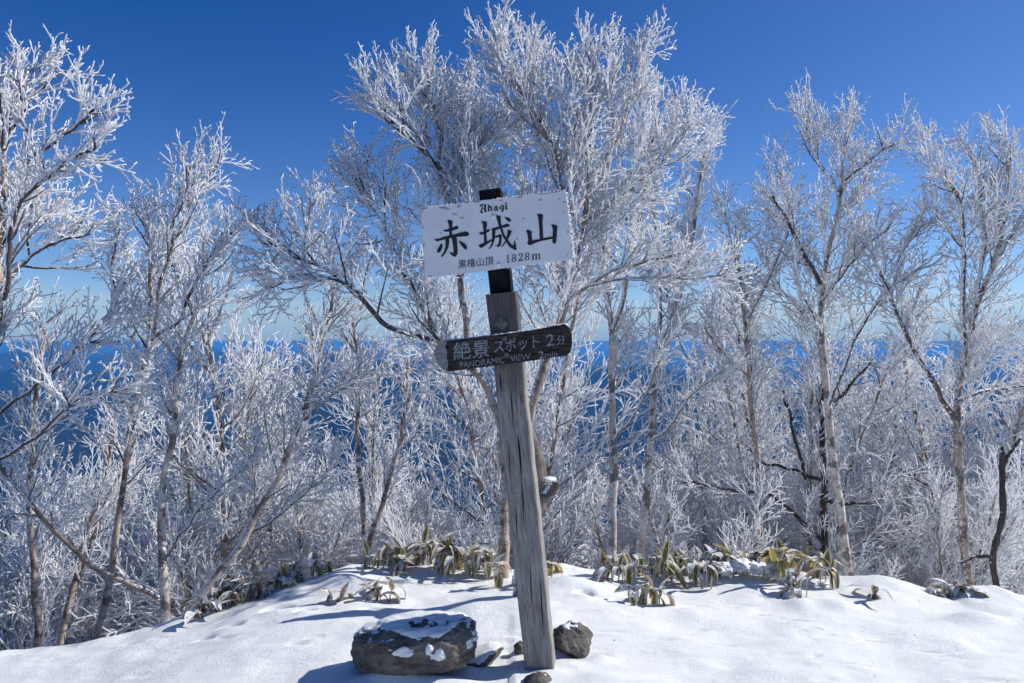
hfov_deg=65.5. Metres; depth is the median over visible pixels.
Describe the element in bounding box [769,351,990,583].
frosted tree
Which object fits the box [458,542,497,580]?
bamboo grass
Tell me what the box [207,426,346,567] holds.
tree
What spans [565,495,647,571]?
frosted tree
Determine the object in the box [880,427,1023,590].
frosted shrub
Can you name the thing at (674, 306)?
birch tree
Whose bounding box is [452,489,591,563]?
frosted shrub
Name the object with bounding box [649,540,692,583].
bamboo grass
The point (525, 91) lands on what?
birch tree
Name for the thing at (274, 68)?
sky
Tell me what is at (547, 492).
trunk
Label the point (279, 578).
bamboo grass
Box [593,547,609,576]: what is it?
bamboo grass
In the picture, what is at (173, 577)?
frosted shrub
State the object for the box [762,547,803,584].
bamboo grass
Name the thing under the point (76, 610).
frosted shrub
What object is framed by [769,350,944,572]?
frosted tree
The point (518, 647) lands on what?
rock
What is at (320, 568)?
bamboo grass
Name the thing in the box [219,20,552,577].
gnarled tree
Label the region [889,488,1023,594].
frosted shrub
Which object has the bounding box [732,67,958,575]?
birch tree
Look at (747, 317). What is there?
birch tree
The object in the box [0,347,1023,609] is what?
sea
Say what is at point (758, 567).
snow clump
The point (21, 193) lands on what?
birch tree
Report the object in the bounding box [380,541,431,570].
bamboo grass
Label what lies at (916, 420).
frosted tree
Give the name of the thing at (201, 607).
bamboo grass
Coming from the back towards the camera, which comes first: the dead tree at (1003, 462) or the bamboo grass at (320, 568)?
the dead tree at (1003, 462)
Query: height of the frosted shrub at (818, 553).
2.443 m
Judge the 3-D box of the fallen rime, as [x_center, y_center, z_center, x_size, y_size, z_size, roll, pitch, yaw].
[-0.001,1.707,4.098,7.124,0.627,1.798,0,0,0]
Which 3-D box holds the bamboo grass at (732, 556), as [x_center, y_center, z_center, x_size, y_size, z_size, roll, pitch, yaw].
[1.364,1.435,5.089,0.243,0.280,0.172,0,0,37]
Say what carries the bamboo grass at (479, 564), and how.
on the ground at (706, 633)
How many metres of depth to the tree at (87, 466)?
12.49 m
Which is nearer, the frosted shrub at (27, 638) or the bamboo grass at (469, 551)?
the bamboo grass at (469, 551)
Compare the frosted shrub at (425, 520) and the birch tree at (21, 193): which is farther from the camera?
the frosted shrub at (425, 520)
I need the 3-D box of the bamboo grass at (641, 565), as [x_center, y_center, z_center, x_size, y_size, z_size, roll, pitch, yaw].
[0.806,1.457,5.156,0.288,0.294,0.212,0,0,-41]
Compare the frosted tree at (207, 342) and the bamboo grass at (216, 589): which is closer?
the bamboo grass at (216, 589)
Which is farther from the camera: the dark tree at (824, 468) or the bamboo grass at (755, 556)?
the dark tree at (824, 468)
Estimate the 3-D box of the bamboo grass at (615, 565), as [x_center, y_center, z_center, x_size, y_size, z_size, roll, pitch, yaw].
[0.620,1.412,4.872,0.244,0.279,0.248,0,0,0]
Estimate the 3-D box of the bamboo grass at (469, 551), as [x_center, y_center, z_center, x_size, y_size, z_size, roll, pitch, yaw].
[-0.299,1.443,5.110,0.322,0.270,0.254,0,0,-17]
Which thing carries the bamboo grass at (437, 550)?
on the ground at (706, 633)
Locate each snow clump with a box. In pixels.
[710,561,736,575]
[730,558,753,573]
[749,560,771,574]
[765,569,785,578]
[801,579,828,586]
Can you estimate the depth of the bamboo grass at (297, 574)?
4.89 m
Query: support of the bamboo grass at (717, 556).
on the ground at (706, 633)
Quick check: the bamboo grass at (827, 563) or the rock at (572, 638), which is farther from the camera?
the bamboo grass at (827, 563)
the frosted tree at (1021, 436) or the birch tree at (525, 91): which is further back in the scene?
the frosted tree at (1021, 436)
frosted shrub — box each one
[0,467,155,650]
[0,468,80,650]
[2,542,157,647]
[10,582,56,646]
[18,511,234,645]
[74,520,266,632]
[113,467,377,625]
[219,511,404,592]
[251,464,441,588]
[305,475,464,567]
[349,476,509,569]
[350,468,572,565]
[390,486,479,547]
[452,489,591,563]
[545,493,705,573]
[545,538,630,569]
[560,446,778,574]
[619,423,793,575]
[661,441,812,574]
[672,511,803,564]
[768,529,898,574]
[771,445,1002,588]
[799,518,912,582]
[833,531,909,578]
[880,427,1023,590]
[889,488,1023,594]
[940,470,1023,594]
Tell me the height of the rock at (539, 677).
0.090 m
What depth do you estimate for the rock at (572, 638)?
3.58 m
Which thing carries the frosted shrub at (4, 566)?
on the ground at (706, 633)
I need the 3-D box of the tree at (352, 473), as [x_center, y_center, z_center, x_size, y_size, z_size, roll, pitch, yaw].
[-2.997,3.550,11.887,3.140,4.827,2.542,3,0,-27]
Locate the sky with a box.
[0,0,1023,350]
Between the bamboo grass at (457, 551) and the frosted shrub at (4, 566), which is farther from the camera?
the frosted shrub at (4, 566)
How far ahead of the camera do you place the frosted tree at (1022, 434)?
10.28 m
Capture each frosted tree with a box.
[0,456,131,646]
[9,444,159,647]
[68,174,335,636]
[80,327,357,624]
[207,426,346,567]
[209,309,433,594]
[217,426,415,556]
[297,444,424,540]
[358,194,678,568]
[432,361,606,563]
[466,362,773,574]
[487,448,624,568]
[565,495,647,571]
[586,253,883,573]
[674,299,957,579]
[719,434,894,566]
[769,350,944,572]
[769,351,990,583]
[779,447,901,540]
[835,246,1023,592]
[836,369,1023,571]
[941,321,1023,565]
[966,337,1023,504]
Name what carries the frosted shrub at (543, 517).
on the ground at (706, 633)
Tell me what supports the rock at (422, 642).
on the ground at (706, 633)
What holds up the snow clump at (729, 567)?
on the ground at (706, 633)
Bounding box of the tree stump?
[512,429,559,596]
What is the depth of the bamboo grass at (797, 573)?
4.67 m
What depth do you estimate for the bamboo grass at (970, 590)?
4.78 m
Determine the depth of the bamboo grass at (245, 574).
4.76 m
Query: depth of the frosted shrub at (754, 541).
9.75 m
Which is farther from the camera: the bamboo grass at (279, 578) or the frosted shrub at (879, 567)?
the frosted shrub at (879, 567)
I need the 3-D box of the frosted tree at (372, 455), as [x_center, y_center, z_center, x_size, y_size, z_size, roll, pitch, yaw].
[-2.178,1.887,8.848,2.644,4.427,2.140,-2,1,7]
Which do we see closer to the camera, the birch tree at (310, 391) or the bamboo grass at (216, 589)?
the bamboo grass at (216, 589)
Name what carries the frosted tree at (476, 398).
on the ground at (706, 633)
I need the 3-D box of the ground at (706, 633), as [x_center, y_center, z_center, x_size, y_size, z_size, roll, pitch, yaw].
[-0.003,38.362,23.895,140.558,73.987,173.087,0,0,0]
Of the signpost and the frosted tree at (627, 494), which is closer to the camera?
the signpost
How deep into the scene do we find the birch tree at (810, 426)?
8.06 m
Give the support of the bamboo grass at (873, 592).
on the ground at (706, 633)
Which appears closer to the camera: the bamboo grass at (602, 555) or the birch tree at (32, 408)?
the bamboo grass at (602, 555)
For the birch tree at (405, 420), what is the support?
on the ground at (706, 633)
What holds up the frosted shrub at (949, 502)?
on the ground at (706, 633)
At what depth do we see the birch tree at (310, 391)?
6.04 m
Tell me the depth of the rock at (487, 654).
3.49 m
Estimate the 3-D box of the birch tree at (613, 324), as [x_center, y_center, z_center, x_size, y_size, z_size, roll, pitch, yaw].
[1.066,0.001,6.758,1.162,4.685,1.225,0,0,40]
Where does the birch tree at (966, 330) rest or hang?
on the ground at (706, 633)
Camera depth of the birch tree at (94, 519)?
6.75 m
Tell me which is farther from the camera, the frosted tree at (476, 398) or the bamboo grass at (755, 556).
the frosted tree at (476, 398)
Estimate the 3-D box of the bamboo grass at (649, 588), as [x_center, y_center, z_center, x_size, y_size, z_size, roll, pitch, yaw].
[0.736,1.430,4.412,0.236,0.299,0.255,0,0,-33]
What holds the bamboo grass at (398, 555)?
on the ground at (706, 633)
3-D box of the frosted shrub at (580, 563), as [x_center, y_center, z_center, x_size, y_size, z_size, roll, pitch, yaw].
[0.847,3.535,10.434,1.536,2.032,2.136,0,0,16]
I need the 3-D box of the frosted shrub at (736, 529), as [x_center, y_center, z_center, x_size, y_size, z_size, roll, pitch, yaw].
[1.858,2.035,7.752,1.640,2.375,2.270,0,0,16]
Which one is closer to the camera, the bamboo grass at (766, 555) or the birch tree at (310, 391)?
the bamboo grass at (766, 555)
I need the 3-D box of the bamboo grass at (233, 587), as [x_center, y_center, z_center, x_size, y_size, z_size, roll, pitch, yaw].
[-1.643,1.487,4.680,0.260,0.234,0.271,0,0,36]
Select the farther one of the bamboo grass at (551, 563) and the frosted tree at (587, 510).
the frosted tree at (587, 510)
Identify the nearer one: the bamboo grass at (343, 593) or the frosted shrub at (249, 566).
the bamboo grass at (343, 593)
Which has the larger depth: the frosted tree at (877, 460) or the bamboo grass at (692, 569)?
the frosted tree at (877, 460)
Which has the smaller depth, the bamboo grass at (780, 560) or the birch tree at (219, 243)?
the bamboo grass at (780, 560)
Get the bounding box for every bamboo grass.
[175,597,236,624]
[209,578,245,610]
[216,570,261,605]
[235,567,272,601]
[259,566,296,590]
[271,547,312,584]
[290,543,332,576]
[312,582,353,604]
[349,538,391,568]
[351,576,405,603]
[380,541,416,576]
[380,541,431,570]
[402,523,439,565]
[427,534,467,577]
[429,530,464,574]
[451,543,482,573]
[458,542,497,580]
[468,546,506,573]
[475,553,512,587]
[546,559,562,577]
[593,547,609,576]
[594,551,633,584]
[614,573,674,605]
[616,544,655,577]
[644,539,686,589]
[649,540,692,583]
[669,540,705,575]
[678,545,732,589]
[699,544,737,574]
[710,543,748,573]
[736,550,770,575]
[746,537,796,576]
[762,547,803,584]
[769,557,825,598]
[793,551,842,578]
[806,546,839,588]
[847,584,892,599]
[924,578,963,597]
[950,583,989,597]
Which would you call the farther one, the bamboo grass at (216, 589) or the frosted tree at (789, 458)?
the frosted tree at (789, 458)
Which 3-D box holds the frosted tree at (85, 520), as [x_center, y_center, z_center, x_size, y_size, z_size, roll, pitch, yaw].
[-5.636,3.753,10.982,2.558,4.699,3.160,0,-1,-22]
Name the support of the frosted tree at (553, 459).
on the ground at (706, 633)
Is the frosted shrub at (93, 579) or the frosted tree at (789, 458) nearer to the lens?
the frosted shrub at (93, 579)
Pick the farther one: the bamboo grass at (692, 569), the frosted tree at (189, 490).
the frosted tree at (189, 490)
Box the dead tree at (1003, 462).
[959,438,1021,586]
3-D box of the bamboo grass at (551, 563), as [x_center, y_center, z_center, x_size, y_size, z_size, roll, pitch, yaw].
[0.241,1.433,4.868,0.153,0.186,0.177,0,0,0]
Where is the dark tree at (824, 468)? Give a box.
[661,329,903,574]
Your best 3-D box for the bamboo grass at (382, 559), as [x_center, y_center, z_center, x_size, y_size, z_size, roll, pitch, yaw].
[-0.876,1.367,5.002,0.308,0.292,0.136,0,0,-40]
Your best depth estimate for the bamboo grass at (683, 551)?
5.18 m
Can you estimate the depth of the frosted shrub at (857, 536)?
9.54 m
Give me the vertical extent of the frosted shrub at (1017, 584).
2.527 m
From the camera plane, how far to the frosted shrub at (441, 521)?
9.98 m
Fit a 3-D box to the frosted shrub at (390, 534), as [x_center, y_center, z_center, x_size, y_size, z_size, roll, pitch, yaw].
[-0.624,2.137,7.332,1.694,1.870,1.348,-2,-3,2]
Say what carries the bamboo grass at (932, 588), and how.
on the ground at (706, 633)
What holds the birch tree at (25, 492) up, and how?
on the ground at (706, 633)
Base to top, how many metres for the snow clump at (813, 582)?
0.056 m
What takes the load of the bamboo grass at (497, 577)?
on the ground at (706, 633)
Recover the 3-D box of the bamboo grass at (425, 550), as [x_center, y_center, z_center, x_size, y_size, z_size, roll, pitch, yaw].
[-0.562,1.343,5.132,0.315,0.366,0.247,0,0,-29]
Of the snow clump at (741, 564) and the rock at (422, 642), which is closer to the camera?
the rock at (422, 642)
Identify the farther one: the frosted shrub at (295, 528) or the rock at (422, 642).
the frosted shrub at (295, 528)
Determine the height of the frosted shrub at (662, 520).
2.382 m
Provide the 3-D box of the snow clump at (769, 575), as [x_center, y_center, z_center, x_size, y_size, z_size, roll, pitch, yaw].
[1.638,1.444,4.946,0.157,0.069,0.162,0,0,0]
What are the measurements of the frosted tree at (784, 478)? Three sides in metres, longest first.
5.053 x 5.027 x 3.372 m
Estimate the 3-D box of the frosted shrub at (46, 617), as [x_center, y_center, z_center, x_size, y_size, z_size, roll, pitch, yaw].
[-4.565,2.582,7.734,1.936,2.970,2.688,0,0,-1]
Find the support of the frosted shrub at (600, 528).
on the ground at (706, 633)
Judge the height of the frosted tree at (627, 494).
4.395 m
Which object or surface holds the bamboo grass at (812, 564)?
on the ground at (706, 633)
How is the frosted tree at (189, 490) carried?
on the ground at (706, 633)
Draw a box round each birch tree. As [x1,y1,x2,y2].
[0,20,189,460]
[0,258,275,622]
[0,276,106,647]
[1,382,181,645]
[69,112,266,639]
[181,166,393,615]
[322,291,449,563]
[401,0,760,568]
[568,67,715,572]
[608,65,759,574]
[673,126,827,574]
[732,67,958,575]
[764,333,863,576]
[828,104,1023,584]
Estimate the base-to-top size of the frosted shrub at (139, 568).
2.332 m
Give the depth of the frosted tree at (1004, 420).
9.62 m
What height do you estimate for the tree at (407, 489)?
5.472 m
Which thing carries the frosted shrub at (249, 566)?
on the ground at (706, 633)
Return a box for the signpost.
[420,188,574,670]
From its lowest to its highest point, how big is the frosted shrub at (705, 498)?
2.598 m
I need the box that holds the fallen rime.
[101,568,1023,682]
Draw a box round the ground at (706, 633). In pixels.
[0,563,1023,682]
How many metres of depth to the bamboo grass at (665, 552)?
4.87 m
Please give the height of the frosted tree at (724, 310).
6.219 m
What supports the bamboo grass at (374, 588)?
on the ground at (706, 633)
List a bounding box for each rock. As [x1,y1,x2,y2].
[350,610,477,675]
[467,641,503,666]
[514,640,522,653]
[524,671,551,682]
[553,620,592,658]

